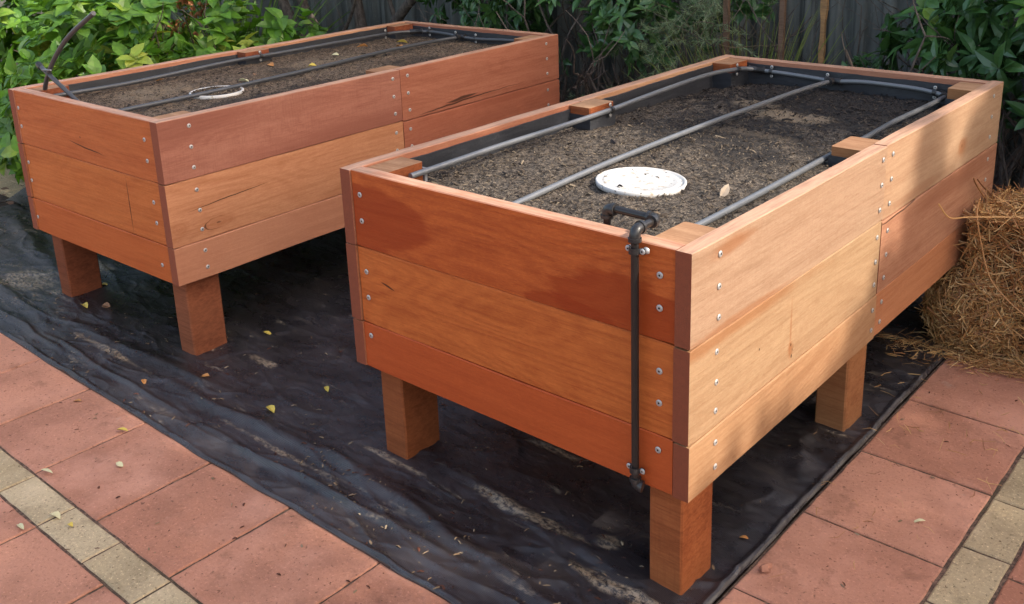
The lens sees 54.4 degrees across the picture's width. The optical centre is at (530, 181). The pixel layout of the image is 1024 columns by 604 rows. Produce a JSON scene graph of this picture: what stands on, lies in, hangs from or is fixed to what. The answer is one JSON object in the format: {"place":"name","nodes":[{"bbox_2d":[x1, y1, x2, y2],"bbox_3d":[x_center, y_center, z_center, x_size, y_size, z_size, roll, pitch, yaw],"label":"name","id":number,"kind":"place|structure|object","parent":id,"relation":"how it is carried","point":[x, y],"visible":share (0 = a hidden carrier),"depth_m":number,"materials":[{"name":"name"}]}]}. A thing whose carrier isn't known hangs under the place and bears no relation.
{"place":"outdoors","nodes":[
{"label":"outdoors","id":0,"kind":"place"},
{"bbox_2d":[0,194,944,603],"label":"ground","id":1,"kind":"structure","parent":0,"point":[2,198],"depth_m":2.58,"materials":[{"name":"brown soil"}]},
{"bbox_2d":[1,174,21,204],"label":"leaf litter","id":2,"kind":"object","parent":1,"relation":"on","point":[8,202],"visible":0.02,"depth_m":5.07,"materials":[{"name":"plant"}]},
{"bbox_2d":[0,0,41,63],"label":"corrugated fence","id":3,"kind":"object","parent":1,"relation":"on","point":[2,2],"depth_m":8.65,"materials":[{"name":"black metal"}]},
{"bbox_2d":[0,0,327,184],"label":"leafy shrub","id":4,"kind":"object","parent":1,"relation":"on","point":[111,35],"visible":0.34,"depth_m":4.87,"materials":[{"name":"green plant"}]},
{"bbox_2d":[162,0,215,51],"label":"dead flower head","id":5,"kind":"object","parent":4,"relation":"attached to","point":[192,8],"visible":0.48,"depth_m":5.48},
{"bbox_2d":[163,0,349,46],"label":"strappy plant","id":6,"kind":"object","parent":1,"relation":"on","point":[263,28],"visible":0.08,"depth_m":6.42,"materials":[{"name":"green plant"}]},
{"bbox_2d":[276,0,416,35],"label":"tree","id":7,"kind":"object","parent":1,"relation":"on","point":[357,12],"visible":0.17,"depth_m":6.16,"materials":[{"name":"green plant"}]},
{"bbox_2d":[0,187,949,603],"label":"weed control fabric","id":8,"kind":"object","parent":1,"relation":"on","point":[286,363],"visible":0.3,"depth_m":2.73,"materials":[{"name":"black fabric"}]},
{"bbox_2d":[102,302,109,307],"bbox_3d":[-1.574,0.460,3.687,0.027,0.017,0.026,-12,20,-31],"label":"fallen leaf","id":9,"kind":"object","parent":8,"relation":"on","point":[106,305],"visible":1,"depth_m":3.69,"materials":[{"name":"brown plant"}]},
{"bbox_2d":[266,405,274,412],"bbox_3d":[-0.760,0.664,2.915,0.045,0.012,0.024,12,22,39],"label":"fallen leaf","id":10,"kind":"object","parent":8,"relation":"on","point":[271,408],"visible":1,"depth_m":2.92,"materials":[{"name":"yellow plant"}]},
{"bbox_2d":[8,21,559,355],"bbox_3d":[-0.868,-0.102,4.134,0.986,0.822,1.979,12,22,38],"label":"raised garden bed","id":11,"kind":"object","parent":8,"relation":"on","point":[189,206],"visible":0.74,"depth_m":3.43,"materials":[{"name":"brown wood"}]},
{"bbox_2d":[70,36,497,116],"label":"soil","id":12,"kind":"structure","parent":11,"relation":"in","point":[145,92],"depth_m":3.99,"materials":[{"name":"brown soil"}]},
{"bbox_2d":[189,85,243,98],"bbox_3d":[-1.160,-0.326,3.680,0.196,0.018,0.196,12,22,39],"label":"bucket lid","id":13,"kind":"object","parent":12,"relation":"on","point":[224,95],"visible":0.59,"depth_m":3.60,"materials":[{"name":"white plastic"}]},
{"bbox_2d":[191,86,241,98],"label":"soil crumbs","id":14,"kind":"object","parent":13,"relation":"on","point":[228,91],"visible":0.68,"depth_m":3.67,"materials":[{"name":"soil"}]},
{"bbox_2d":[35,11,513,111],"bbox_3d":[-0.902,-0.610,3.987,0.777,0.369,1.886,12,22,38],"label":"irrigation line","id":15,"kind":"object","parent":12,"relation":"on","point":[39,65],"visible":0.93,"depth_m":3.93,"materials":[{"name":"grey plastic"}]},
{"bbox_2d":[340,55,1003,594],"bbox_3d":[0.537,0.215,2.950,1.018,0.822,1.893,12,22,39],"label":"raised garden bed","id":16,"kind":"object","parent":8,"relation":"on","point":[758,323],"visible":0.82,"depth_m":2.26,"materials":[{"name":"orange wood"}]},
{"bbox_2d":[408,63,946,492],"bbox_3d":[0.507,0.070,2.880,0.833,0.581,1.879,12,22,39],"label":"irrigation line","id":17,"kind":"object","parent":16,"relation":"attached to","point":[610,211],"visible":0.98,"depth_m":2.51,"materials":[{"name":"grey plastic"}]},
{"bbox_2d":[427,83,944,235],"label":"soil","id":18,"kind":"structure","parent":16,"relation":"in","point":[746,154],"depth_m":2.73,"materials":[{"name":"brown soil"}]},
{"bbox_2d":[595,167,686,197],"bbox_3d":[0.271,0.003,2.449,0.224,0.015,0.224,14,22,38],"label":"bucket lid","id":19,"kind":"object","parent":18,"relation":"on","point":[638,183],"visible":0.99,"depth_m":2.44,"materials":[{"name":"white plastic"}]},
{"bbox_2d":[719,184,729,196],"bbox_3d":[0.453,0.024,2.326,0.024,0.032,0.011,-7,18,-17],"label":"wood chip","id":20,"kind":"object","parent":18,"relation":"on","point":[724,190],"visible":1,"depth_m":2.33,"materials":[{"name":"beige wood"}]},
{"bbox_2d":[0,168,1023,603],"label":"brick edging","id":21,"kind":"object","parent":1,"relation":"on","point":[124,572],"visible":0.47,"depth_m":2.31,"materials":[{"name":"beige brick"}]},
{"bbox_2d":[49,511,60,518],"bbox_3d":[-1.176,0.823,2.463,0.028,0.016,0.023,-4,17,-6],"label":"fallen leaf","id":22,"kind":"object","parent":21,"relation":"on","point":[57,514],"visible":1,"depth_m":2.46,"materials":[{"name":"beige plant"}]},
{"bbox_2d":[166,0,1023,196],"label":"corrugated fence","id":23,"kind":"object","parent":1,"relation":"on","point":[377,12],"visible":0.03,"depth_m":4.91,"materials":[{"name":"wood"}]},
{"bbox_2d":[407,0,819,102],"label":"laurel shrub","id":24,"kind":"object","parent":1,"relation":"on","point":[609,19],"visible":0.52,"depth_m":4.64,"materials":[{"name":"green plant"}]},
{"bbox_2d":[335,0,1023,194],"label":"twiggy undergrowth","id":25,"kind":"object","parent":1,"relation":"on","point":[1018,163],"visible":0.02,"depth_m":4.35,"materials":[{"name":"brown plant"}]},
{"bbox_2d":[565,0,798,99],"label":"feathery plant","id":26,"kind":"object","parent":1,"relation":"on","point":[713,8],"visible":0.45,"depth_m":4.34,"materials":[{"name":"plant"}]},
{"bbox_2d":[722,0,729,54],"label":"garden stake","id":27,"kind":"object","parent":1,"relation":"on","point":[725,21],"visible":0.2,"depth_m":4.25,"materials":[{"name":"brown wood"}]},
{"bbox_2d":[619,1,887,78],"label":"grassy plant","id":28,"kind":"object","parent":1,"relation":"on","point":[798,51],"visible":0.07,"depth_m":4.30,"materials":[{"name":"plant"}]},
{"bbox_2d":[777,0,786,59],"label":"garden stake","id":29,"kind":"object","parent":1,"relation":"on","point":[782,20],"visible":0.22,"depth_m":4.09,"materials":[{"name":"brown wood"}]},
{"bbox_2d":[818,0,828,63],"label":"garden stake","id":30,"kind":"object","parent":1,"relation":"on","point":[824,8],"visible":0.27,"depth_m":4.10,"materials":[{"name":"brown wood"}]},
{"bbox_2d":[841,52,893,70],"bbox_3d":[1.357,-0.104,4.038,0.525,0.780,0.616,12,22,39],"label":"seedling shrub","id":31,"kind":"object","parent":1,"relation":"on","point":[856,59],"visible":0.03,"depth_m":4.16,"materials":[{"name":"green plant"}]},
{"bbox_2d":[841,0,1023,256],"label":"laurel shrub","id":32,"kind":"object","parent":1,"relation":"on","point":[968,28],"visible":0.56,"depth_m":3.65,"materials":[{"name":"green plant"}]},
{"bbox_2d":[0,333,1023,603],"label":"red paving","id":33,"kind":"structure","parent":0,"point":[198,523],"depth_m":2.43,"materials":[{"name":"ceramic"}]},
{"bbox_2d":[17,523,23,528],"bbox_3d":[-1.246,0.843,2.431,0.050,0.014,0.013,12,22,39],"label":"fallen leaf","id":34,"kind":"object","parent":33,"relation":"on","point":[21,525],"visible":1,"depth_m":2.43,"materials":[{"name":"beige plant"}]},
{"bbox_2d":[116,461,122,466],"bbox_3d":[-1.103,0.758,2.670,0.030,0.008,0.014,12,22,39],"label":"fallen leaf","id":35,"kind":"object","parent":33,"relation":"on","point":[119,463],"visible":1,"depth_m":2.67,"materials":[{"name":"beige plant"}]},
{"bbox_2d":[2,222,1022,603],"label":"debris","id":36,"kind":"object","parent":33,"relation":"on","point":[440,514],"visible":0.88,"depth_m":2.47,"materials":[{"name":"brown plant"}]},
{"bbox_2d":[759,563,771,572],"bbox_3d":[0.518,0.849,2.194,0.030,0.020,0.019,-4,17,-8],"label":"wood offcut","id":37,"kind":"object","parent":33,"relation":"on","point":[766,567],"visible":1,"depth_m":2.19,"materials":[{"name":"wood"}]},
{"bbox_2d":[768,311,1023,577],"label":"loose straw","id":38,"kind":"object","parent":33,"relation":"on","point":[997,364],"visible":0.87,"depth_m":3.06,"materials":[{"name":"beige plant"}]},
{"bbox_2d":[914,178,1023,367],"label":"hay bale","id":39,"kind":"object","parent":33,"relation":"on","point":[974,303],"visible":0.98,"depth_m":3.06,"materials":[{"name":"plant"}]}
]}

